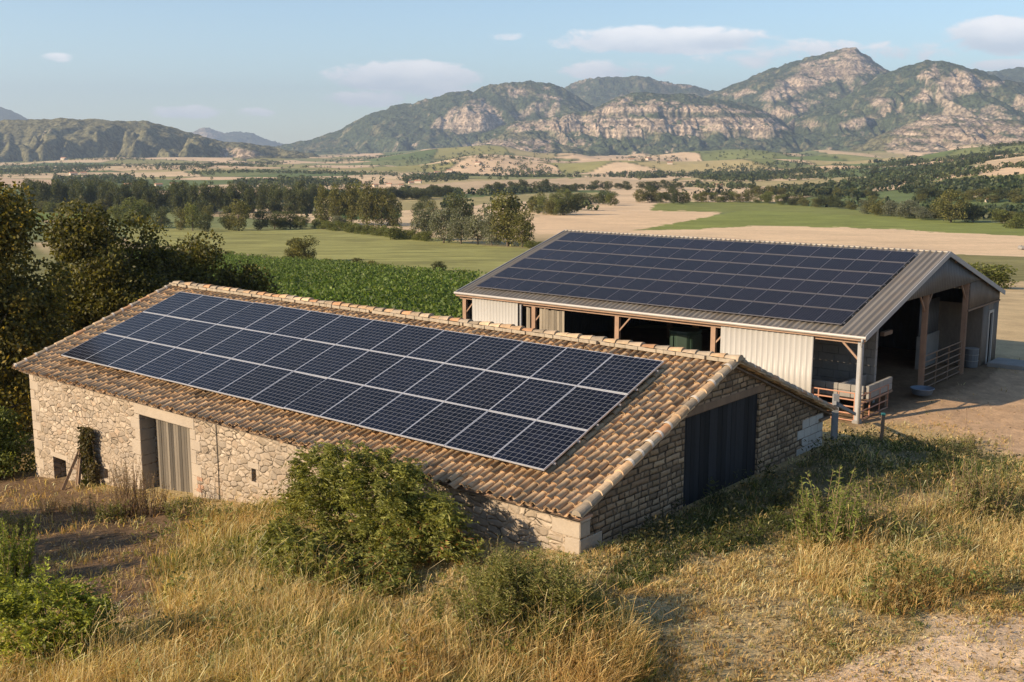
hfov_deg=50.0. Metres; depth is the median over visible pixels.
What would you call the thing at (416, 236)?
hedge bush
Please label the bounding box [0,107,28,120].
mountain
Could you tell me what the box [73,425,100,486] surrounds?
climbing plant
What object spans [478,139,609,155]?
hill
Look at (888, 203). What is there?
tree
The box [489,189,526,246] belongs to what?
tree
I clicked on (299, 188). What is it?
tree
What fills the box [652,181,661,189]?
tree
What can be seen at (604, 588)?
weed clump
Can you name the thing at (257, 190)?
tree
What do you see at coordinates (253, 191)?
tree
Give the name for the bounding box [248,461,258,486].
window
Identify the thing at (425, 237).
hedge bush
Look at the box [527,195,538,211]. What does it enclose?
tree
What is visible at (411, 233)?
hedge bush
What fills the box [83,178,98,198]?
tree
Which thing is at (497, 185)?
tree
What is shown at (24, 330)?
tree
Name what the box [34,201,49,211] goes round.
bush
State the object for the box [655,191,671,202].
tree
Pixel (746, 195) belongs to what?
tree
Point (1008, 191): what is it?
tree
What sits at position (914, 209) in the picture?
tree
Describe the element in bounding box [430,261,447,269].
shrub
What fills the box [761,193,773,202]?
tree
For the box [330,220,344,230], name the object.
hedge bush
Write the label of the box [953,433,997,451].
weed clump
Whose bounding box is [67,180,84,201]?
tree
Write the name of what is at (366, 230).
hedge bush
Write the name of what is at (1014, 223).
shrub
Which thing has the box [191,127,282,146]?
mountain
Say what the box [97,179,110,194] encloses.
tree
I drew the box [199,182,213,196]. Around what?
tree
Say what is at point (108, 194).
tree
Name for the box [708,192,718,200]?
tree
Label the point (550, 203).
tree
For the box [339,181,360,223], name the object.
poplar
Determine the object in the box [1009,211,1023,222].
tree
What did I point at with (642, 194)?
tree
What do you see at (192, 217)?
tree
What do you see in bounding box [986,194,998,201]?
tree
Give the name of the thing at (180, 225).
tree
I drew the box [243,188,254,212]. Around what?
tree
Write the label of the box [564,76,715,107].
mountain
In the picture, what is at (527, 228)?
tree
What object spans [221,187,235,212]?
tree
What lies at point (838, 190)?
tree
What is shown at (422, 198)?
tree
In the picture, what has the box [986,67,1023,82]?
mountain
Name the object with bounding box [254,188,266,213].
tree
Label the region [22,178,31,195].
tree
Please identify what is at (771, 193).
tree
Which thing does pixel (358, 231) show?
hedge bush
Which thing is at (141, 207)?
tree
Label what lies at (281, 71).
sky
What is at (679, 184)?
tree
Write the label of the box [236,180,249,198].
tree
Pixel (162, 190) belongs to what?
tree
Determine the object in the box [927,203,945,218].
tree
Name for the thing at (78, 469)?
plank trestle
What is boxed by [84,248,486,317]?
vineyard
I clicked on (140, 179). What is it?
tree
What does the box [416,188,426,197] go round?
tree
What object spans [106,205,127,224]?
tree
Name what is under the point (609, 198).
tree
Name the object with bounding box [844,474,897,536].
weed clump
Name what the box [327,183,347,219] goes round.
poplar
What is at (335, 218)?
shrub
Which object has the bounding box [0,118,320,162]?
hill
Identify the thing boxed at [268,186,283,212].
tree
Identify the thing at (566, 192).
tree
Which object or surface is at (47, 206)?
bush
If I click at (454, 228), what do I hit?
willow
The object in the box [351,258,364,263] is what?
shrub
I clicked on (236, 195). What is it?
tree
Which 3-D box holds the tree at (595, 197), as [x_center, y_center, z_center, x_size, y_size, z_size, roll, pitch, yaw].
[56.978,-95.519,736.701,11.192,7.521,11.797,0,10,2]
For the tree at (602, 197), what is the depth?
724.07 m
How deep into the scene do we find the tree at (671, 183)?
1127.02 m
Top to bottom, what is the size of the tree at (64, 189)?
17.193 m
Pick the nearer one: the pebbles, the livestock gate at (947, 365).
the pebbles
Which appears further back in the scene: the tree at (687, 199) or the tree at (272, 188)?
the tree at (687, 199)
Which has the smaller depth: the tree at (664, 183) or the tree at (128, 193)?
the tree at (128, 193)
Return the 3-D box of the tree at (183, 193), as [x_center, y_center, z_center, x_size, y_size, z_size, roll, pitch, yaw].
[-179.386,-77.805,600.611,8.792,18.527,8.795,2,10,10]
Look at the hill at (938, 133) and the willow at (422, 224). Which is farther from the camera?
the hill at (938, 133)
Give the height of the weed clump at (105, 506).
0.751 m
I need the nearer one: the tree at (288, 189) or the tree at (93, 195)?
the tree at (93, 195)
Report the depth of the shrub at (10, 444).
39.66 m
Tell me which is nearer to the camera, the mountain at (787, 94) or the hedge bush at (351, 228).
the hedge bush at (351, 228)
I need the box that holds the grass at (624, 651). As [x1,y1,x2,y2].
[0,357,1023,681]
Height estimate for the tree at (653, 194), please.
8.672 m
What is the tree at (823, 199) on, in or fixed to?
on the ground at (978, 388)
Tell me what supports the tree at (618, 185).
on the ground at (978, 388)
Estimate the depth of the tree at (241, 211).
398.73 m
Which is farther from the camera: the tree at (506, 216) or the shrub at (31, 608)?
the tree at (506, 216)
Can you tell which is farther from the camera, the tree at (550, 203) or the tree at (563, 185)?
the tree at (563, 185)
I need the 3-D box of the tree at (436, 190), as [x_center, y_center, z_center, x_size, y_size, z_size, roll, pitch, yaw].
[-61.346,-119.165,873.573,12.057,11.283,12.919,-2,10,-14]
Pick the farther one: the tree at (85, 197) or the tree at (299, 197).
the tree at (85, 197)
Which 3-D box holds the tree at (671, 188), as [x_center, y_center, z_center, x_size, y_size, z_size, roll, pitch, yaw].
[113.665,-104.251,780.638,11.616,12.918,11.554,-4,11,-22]
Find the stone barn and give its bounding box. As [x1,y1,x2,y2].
[11,281,837,554]
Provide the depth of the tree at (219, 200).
595.92 m
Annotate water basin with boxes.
[910,385,934,395]
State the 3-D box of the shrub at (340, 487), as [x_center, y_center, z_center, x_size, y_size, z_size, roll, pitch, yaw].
[-3.657,3.750,23.475,6.467,2.718,4.971,7,12,36]
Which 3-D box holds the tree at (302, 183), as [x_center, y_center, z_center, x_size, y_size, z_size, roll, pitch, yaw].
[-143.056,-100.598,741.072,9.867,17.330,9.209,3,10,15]
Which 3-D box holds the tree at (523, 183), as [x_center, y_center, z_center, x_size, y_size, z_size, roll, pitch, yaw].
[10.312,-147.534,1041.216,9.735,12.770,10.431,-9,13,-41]
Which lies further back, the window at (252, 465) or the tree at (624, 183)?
the tree at (624, 183)
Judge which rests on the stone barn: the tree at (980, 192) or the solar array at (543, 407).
the solar array at (543, 407)
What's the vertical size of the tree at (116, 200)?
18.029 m
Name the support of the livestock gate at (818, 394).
attached to the metal shed
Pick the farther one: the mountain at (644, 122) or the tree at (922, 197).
the mountain at (644, 122)
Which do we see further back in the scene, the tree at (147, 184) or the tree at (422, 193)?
the tree at (422, 193)
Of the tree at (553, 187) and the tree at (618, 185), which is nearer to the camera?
the tree at (553, 187)
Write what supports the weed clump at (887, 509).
on the ground at (978, 388)
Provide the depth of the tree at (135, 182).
723.54 m
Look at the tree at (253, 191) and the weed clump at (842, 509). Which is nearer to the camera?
the weed clump at (842, 509)
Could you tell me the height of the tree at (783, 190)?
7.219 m
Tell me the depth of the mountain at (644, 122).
5449.99 m
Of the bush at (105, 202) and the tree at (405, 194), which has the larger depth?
the tree at (405, 194)
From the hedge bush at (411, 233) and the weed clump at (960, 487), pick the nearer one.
the weed clump at (960, 487)
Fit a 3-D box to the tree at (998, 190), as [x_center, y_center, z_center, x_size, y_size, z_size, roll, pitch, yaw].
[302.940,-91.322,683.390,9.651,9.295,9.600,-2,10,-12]
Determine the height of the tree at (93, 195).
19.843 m
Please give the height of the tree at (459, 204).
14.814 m
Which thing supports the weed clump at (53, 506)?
on the ground at (978, 388)
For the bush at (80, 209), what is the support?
on the ground at (978, 388)
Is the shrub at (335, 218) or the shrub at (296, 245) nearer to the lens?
the shrub at (296, 245)
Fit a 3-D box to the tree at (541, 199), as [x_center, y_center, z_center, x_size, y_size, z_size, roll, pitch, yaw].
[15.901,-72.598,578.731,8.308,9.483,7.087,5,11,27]
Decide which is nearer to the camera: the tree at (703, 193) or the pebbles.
the pebbles
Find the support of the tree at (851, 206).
on the ground at (978, 388)
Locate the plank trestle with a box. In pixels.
[61,444,82,489]
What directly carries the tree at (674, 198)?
on the ground at (978, 388)
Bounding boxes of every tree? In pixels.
[0,178,74,437]
[0,283,81,419]
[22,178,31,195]
[26,180,37,207]
[34,181,49,208]
[37,195,185,330]
[42,182,51,199]
[45,181,58,203]
[51,178,64,202]
[59,183,69,204]
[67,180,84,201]
[74,183,89,202]
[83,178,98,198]
[86,181,97,205]
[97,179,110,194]
[103,182,115,206]
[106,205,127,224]
[113,184,126,210]
[119,180,134,212]
[121,196,148,228]
[121,229,255,289]
[129,180,139,195]
[132,183,141,210]
[136,177,148,195]
[136,199,154,222]
[137,180,152,212]
[140,181,153,193]
[148,185,166,200]
[148,186,165,212]
[149,205,173,227]
[164,180,176,212]
[168,180,189,192]
[170,185,182,213]
[172,206,189,229]
[178,183,189,208]
[183,202,199,230]
[186,181,199,209]
[194,211,211,231]
[195,181,209,213]
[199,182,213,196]
[201,188,218,212]
[201,205,214,222]
[207,260,282,293]
[213,186,225,210]
[217,206,235,229]
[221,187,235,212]
[227,180,240,203]
[228,198,251,230]
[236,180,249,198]
[242,187,256,208]
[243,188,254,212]
[252,210,269,229]
[254,185,266,204]
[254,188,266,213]
[266,211,283,228]
[267,184,279,211]
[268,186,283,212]
[277,210,297,228]
[280,187,290,203]
[282,185,295,213]
[290,215,310,228]
[291,182,306,213]
[292,180,305,190]
[293,189,308,213]
[302,188,317,212]
[304,184,316,203]
[309,183,324,203]
[385,186,398,195]
[395,188,410,199]
[407,187,417,196]
[408,190,421,199]
[410,202,423,215]
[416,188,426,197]
[417,196,429,209]
[423,188,433,198]
[424,200,438,214]
[428,184,441,196]
[434,186,445,197]
[439,191,473,225]
[442,185,453,195]
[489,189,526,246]
[492,181,502,191]
[509,210,534,246]
[518,179,527,187]
[527,192,544,212]
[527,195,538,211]
[531,181,542,191]
[536,194,547,211]
[542,179,549,188]
[542,200,557,214]
[548,192,561,201]
[549,183,559,191]
[552,197,562,215]
[556,187,571,200]
[559,196,575,214]
[560,184,569,190]
[567,193,583,211]
[569,183,577,190]
[576,184,585,189]
[582,194,592,201]
[588,185,598,190]
[590,193,600,203]
[591,180,600,189]
[598,189,610,203]
[599,181,609,189]
[605,181,612,188]
[605,191,619,205]
[612,183,622,189]
[622,181,628,189]
[624,184,631,189]
[632,189,646,201]
[635,181,644,188]
[644,185,657,202]
[648,191,662,202]
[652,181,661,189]
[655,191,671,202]
[660,180,668,188]
[664,185,678,201]
[667,181,676,187]
[670,190,685,203]
[673,182,683,188]
[681,192,691,202]
[692,192,703,201]
[699,191,708,201]
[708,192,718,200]
[715,196,723,201]
[720,190,730,201]
[727,191,737,201]
[734,193,744,202]
[742,189,756,201]
[749,184,760,193]
[753,186,764,194]
[753,193,764,202]
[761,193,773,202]
[763,191,773,200]
[766,186,774,191]
[773,194,785,204]
[774,187,786,194]
[779,193,791,203]
[785,198,797,204]
[790,194,803,204]
[796,195,811,205]
[810,197,821,206]
[814,195,827,206]
[825,194,838,207]
[832,187,842,196]
[832,200,846,207]
[845,201,857,209]
[857,199,869,213]
[862,195,885,214]
[867,191,879,197]
[868,202,885,214]
[870,167,877,173]
[881,200,898,215]
[882,202,898,214]
[894,200,913,216]
[897,198,919,217]
[910,206,925,217]
[912,209,936,218]
[914,187,934,199]
[916,194,928,201]
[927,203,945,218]
[929,187,943,200]
[930,189,971,221]
[962,202,984,221]
[963,189,975,200]
[973,188,994,201]
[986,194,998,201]
[990,208,1009,221]
[992,187,1005,201]
[996,210,1016,222]
[1002,190,1018,200]
[1006,188,1023,202]
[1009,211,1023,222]
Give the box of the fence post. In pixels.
[879,413,885,441]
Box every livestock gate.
[812,387,854,420]
[860,384,888,419]
[924,341,961,385]
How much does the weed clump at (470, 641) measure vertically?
1.574 m
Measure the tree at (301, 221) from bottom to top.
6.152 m
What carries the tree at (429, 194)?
on the ground at (978, 388)
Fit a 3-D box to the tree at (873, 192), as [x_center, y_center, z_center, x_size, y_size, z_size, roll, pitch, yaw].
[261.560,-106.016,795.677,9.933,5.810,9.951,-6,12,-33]
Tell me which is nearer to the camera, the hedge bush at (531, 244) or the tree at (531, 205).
the hedge bush at (531, 244)
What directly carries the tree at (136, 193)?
on the ground at (978, 388)
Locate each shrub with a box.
[0,406,35,477]
[0,515,40,585]
[0,556,140,674]
[0,564,34,607]
[237,439,487,599]
[282,248,300,258]
[284,235,319,258]
[332,216,346,223]
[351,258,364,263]
[384,225,406,239]
[427,536,650,645]
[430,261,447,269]
[968,262,1019,288]
[1003,216,1023,228]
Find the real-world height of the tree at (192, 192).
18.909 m
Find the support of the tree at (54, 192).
on the ground at (978, 388)
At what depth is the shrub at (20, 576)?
22.45 m
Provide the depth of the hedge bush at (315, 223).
420.77 m
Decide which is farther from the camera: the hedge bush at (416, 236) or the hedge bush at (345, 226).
the hedge bush at (345, 226)
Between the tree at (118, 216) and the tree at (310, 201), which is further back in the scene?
the tree at (310, 201)
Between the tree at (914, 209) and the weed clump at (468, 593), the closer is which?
the weed clump at (468, 593)
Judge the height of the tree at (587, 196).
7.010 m
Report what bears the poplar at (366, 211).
on the ground at (978, 388)
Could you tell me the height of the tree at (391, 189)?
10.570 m
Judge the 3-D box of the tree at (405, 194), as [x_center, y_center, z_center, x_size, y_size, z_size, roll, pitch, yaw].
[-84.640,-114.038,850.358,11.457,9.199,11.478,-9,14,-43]
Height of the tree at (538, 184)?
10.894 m
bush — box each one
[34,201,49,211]
[40,202,57,211]
[53,201,69,211]
[64,203,88,212]
[83,202,98,211]
[95,198,111,210]
[310,219,323,227]
[316,220,331,228]
[325,221,335,229]
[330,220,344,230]
[341,221,350,231]
[345,222,360,232]
[354,224,363,233]
[359,224,372,234]
[368,225,379,234]
[374,225,387,235]
[404,229,417,239]
[411,232,420,240]
[419,231,434,240]
[523,240,535,247]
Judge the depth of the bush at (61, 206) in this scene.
605.17 m
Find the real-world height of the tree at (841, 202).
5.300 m
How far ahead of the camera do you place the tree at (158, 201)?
596.87 m
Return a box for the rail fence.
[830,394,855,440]
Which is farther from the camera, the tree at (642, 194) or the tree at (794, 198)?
the tree at (642, 194)
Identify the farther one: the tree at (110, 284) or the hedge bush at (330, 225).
the hedge bush at (330, 225)
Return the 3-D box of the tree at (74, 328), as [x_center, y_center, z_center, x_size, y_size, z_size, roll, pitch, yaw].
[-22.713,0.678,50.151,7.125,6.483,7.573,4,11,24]
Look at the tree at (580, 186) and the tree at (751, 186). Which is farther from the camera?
the tree at (580, 186)
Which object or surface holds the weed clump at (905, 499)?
on the ground at (978, 388)
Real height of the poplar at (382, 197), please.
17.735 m
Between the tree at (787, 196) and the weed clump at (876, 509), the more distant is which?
the tree at (787, 196)
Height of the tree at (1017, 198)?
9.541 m
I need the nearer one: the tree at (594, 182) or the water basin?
the water basin
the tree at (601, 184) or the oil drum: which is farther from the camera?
the tree at (601, 184)
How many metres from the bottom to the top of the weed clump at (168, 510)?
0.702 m
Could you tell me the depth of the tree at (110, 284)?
51.29 m
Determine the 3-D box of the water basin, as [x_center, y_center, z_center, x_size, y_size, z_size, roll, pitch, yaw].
[20.017,2.447,53.591,1.142,0.347,1.146,8,13,39]
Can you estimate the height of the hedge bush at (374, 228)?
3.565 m
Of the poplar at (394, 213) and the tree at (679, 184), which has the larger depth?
the tree at (679, 184)
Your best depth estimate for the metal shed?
55.56 m
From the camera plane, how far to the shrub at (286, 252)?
213.85 m
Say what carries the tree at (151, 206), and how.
on the ground at (978, 388)
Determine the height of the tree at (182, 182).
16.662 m
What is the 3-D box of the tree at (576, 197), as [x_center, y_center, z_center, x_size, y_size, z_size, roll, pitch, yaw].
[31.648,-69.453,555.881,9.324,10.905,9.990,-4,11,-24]
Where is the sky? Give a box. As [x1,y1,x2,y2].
[0,0,1023,143]
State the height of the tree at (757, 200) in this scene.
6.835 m
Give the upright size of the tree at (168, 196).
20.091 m
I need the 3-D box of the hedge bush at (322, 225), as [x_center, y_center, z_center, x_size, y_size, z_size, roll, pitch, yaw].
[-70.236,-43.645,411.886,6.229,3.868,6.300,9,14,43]
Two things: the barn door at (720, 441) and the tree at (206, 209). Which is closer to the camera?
the barn door at (720, 441)
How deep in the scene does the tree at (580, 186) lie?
1107.90 m
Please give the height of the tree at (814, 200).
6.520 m
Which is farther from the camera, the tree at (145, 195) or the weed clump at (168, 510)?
the tree at (145, 195)
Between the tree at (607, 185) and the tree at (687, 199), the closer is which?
the tree at (687, 199)
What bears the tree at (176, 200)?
on the ground at (978, 388)
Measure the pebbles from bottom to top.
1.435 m
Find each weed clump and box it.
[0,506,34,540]
[38,492,67,514]
[72,494,96,515]
[93,492,125,517]
[93,499,129,525]
[107,451,148,516]
[131,470,170,517]
[161,492,205,521]
[199,502,243,524]
[447,534,552,637]
[460,559,605,663]
[572,568,619,613]
[791,492,830,545]
[793,464,873,548]
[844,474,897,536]
[865,496,905,520]
[901,486,933,517]
[915,479,943,511]
[926,435,973,450]
[945,447,979,504]
[951,448,1023,522]
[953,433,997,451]
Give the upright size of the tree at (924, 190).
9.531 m
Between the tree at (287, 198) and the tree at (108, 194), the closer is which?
the tree at (287, 198)
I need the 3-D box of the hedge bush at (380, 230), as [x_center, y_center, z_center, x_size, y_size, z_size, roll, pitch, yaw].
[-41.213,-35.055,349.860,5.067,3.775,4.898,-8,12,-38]
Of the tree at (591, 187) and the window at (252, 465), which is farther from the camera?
the tree at (591, 187)
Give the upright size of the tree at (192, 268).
8.457 m
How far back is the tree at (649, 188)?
796.97 m
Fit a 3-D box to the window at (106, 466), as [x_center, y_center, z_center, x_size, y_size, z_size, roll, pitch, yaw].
[-13.007,4.239,35.799,0.504,0.599,0.520,8,13,40]
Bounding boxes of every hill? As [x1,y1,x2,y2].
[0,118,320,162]
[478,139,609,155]
[848,114,1023,154]
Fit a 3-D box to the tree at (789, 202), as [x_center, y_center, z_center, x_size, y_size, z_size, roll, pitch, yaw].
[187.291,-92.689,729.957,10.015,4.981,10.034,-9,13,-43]
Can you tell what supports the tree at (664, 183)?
on the ground at (978, 388)
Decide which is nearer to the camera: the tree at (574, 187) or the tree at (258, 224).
the tree at (258, 224)
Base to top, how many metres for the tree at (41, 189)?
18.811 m
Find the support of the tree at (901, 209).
on the ground at (978, 388)
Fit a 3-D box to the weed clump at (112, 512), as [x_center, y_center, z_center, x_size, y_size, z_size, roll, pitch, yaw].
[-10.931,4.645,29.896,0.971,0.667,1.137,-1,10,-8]
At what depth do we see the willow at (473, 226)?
293.48 m
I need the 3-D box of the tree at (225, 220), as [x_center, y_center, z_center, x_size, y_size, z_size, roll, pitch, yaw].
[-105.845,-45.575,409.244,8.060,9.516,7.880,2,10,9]
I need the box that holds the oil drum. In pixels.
[964,347,978,367]
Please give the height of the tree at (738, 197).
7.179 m
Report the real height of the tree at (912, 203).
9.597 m
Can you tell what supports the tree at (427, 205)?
on the ground at (978, 388)
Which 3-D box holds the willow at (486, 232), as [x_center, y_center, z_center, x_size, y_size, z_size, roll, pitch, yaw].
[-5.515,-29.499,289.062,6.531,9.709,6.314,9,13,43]
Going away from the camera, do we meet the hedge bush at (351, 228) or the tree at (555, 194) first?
the hedge bush at (351, 228)
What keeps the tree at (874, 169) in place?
on the ground at (978, 388)
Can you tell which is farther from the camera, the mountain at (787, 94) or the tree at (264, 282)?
the mountain at (787, 94)
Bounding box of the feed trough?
[811,374,891,417]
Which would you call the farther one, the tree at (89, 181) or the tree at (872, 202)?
the tree at (89, 181)
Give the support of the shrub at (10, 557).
on the ground at (978, 388)
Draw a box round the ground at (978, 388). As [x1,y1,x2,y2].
[0,144,1023,681]
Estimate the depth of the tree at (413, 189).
871.34 m
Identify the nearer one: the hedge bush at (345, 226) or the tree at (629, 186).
the hedge bush at (345, 226)
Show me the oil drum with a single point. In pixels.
(971, 360)
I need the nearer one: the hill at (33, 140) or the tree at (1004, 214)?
the tree at (1004, 214)
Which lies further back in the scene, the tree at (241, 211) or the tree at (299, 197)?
the tree at (299, 197)
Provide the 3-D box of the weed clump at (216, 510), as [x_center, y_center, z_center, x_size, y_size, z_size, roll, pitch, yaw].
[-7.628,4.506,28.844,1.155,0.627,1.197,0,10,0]
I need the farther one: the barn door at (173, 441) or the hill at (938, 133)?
the hill at (938, 133)
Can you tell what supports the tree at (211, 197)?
on the ground at (978, 388)
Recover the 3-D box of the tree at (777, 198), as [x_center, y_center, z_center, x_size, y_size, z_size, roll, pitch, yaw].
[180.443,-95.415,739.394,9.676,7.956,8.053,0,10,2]
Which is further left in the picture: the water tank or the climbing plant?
the climbing plant
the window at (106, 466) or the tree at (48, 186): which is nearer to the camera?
the window at (106, 466)
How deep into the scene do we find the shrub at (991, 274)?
130.42 m
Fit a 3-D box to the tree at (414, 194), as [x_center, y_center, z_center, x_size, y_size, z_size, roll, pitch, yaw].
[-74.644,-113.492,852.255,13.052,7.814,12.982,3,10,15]
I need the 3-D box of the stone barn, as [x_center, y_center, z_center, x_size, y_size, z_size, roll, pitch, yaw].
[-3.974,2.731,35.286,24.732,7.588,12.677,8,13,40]
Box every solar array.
[61,292,663,470]
[476,232,916,324]
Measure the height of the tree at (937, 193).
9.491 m
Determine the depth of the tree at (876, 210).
551.35 m
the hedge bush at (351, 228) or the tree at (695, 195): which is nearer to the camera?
the hedge bush at (351, 228)
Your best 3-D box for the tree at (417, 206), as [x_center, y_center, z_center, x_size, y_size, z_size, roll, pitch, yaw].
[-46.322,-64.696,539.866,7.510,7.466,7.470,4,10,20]
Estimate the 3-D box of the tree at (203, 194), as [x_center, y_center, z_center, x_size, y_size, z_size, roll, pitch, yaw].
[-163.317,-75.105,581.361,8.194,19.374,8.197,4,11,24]
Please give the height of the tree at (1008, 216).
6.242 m
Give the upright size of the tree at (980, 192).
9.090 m
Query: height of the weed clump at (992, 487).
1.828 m
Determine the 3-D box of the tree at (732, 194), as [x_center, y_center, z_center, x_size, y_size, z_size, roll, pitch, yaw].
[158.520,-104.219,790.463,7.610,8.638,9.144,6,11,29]
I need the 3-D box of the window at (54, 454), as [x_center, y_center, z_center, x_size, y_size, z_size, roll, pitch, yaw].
[-15.342,4.365,37.836,1.161,1.101,0.520,8,13,40]
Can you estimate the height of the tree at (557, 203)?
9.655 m
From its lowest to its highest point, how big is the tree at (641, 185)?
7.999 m
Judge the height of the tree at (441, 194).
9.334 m
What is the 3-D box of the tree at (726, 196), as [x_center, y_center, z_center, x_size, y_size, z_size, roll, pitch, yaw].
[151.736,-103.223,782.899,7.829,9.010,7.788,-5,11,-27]
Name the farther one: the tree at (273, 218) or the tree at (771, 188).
the tree at (771, 188)
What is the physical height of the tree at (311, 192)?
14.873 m
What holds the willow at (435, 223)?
on the ground at (978, 388)
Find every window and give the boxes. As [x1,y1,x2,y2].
[50,451,67,475]
[101,463,109,481]
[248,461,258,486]
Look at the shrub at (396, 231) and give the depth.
325.65 m
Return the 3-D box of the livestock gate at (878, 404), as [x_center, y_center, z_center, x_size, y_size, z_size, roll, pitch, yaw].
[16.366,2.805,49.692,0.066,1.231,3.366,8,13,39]
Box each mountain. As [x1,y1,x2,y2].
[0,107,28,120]
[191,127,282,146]
[267,80,594,154]
[478,92,818,154]
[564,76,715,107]
[703,47,889,129]
[794,60,1023,151]
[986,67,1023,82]
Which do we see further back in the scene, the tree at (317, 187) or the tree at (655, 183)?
the tree at (655, 183)
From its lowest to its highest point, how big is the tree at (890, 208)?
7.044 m
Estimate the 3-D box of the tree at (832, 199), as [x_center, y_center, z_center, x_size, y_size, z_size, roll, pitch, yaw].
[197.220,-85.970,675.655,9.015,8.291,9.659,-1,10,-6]
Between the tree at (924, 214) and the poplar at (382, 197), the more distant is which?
the tree at (924, 214)
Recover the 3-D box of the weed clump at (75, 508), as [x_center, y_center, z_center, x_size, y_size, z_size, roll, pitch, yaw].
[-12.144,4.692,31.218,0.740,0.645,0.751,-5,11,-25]
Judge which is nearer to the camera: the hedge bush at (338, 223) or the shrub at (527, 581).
the shrub at (527, 581)
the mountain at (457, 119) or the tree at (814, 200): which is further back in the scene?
the mountain at (457, 119)
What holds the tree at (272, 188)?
on the ground at (978, 388)
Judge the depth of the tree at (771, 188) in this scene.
901.29 m
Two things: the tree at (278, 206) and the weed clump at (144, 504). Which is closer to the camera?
the weed clump at (144, 504)
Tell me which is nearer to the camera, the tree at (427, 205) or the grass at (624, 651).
the grass at (624, 651)
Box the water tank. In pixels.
[669,327,701,350]
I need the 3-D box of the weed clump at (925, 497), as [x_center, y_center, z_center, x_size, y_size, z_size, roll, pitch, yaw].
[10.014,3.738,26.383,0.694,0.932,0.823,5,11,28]
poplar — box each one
[313,184,333,221]
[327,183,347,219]
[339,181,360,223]
[355,181,379,225]
[371,185,392,225]
[386,192,401,225]
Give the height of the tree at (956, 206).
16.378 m
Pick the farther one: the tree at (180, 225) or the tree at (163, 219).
the tree at (163, 219)
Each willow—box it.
[409,199,441,237]
[427,206,456,242]
[446,207,470,243]
[462,207,489,244]
[479,213,502,244]
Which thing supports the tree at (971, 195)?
on the ground at (978, 388)
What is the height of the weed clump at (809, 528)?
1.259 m
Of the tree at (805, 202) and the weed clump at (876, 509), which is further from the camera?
the tree at (805, 202)
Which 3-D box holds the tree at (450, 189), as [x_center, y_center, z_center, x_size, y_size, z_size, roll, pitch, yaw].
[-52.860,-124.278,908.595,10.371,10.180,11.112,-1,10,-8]
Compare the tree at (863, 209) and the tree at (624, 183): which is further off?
the tree at (624, 183)
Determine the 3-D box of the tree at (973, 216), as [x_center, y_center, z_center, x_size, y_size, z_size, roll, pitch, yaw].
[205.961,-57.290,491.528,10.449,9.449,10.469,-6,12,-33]
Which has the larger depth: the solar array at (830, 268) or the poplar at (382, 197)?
the poplar at (382, 197)
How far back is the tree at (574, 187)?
1041.80 m
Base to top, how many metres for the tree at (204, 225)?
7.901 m
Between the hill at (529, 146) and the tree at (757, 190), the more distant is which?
the hill at (529, 146)
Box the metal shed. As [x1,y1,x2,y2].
[454,229,1005,423]
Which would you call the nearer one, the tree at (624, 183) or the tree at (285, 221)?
the tree at (285, 221)
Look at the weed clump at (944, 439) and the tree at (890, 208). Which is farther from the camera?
the tree at (890, 208)
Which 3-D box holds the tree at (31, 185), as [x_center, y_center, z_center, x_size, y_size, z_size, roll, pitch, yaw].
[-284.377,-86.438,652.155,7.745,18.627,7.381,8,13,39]
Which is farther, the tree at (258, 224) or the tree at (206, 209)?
the tree at (206, 209)
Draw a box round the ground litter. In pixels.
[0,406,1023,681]
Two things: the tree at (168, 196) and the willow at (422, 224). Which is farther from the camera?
the tree at (168, 196)
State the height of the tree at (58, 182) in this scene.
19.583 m
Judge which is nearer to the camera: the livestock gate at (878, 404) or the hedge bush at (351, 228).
the livestock gate at (878, 404)
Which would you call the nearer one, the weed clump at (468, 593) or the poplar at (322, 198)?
the weed clump at (468, 593)
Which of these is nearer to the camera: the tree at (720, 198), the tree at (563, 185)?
the tree at (720, 198)
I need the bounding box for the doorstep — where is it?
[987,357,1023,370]
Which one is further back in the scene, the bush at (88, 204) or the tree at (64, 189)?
the tree at (64, 189)
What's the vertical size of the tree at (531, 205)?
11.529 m
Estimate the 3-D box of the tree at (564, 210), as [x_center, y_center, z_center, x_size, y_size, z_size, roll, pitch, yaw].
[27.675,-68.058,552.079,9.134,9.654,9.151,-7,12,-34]
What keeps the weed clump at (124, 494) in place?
on the ground at (978, 388)
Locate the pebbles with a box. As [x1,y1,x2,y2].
[55,545,1023,681]
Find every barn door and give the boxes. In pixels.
[156,419,192,492]
[683,393,757,506]
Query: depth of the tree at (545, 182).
1047.83 m

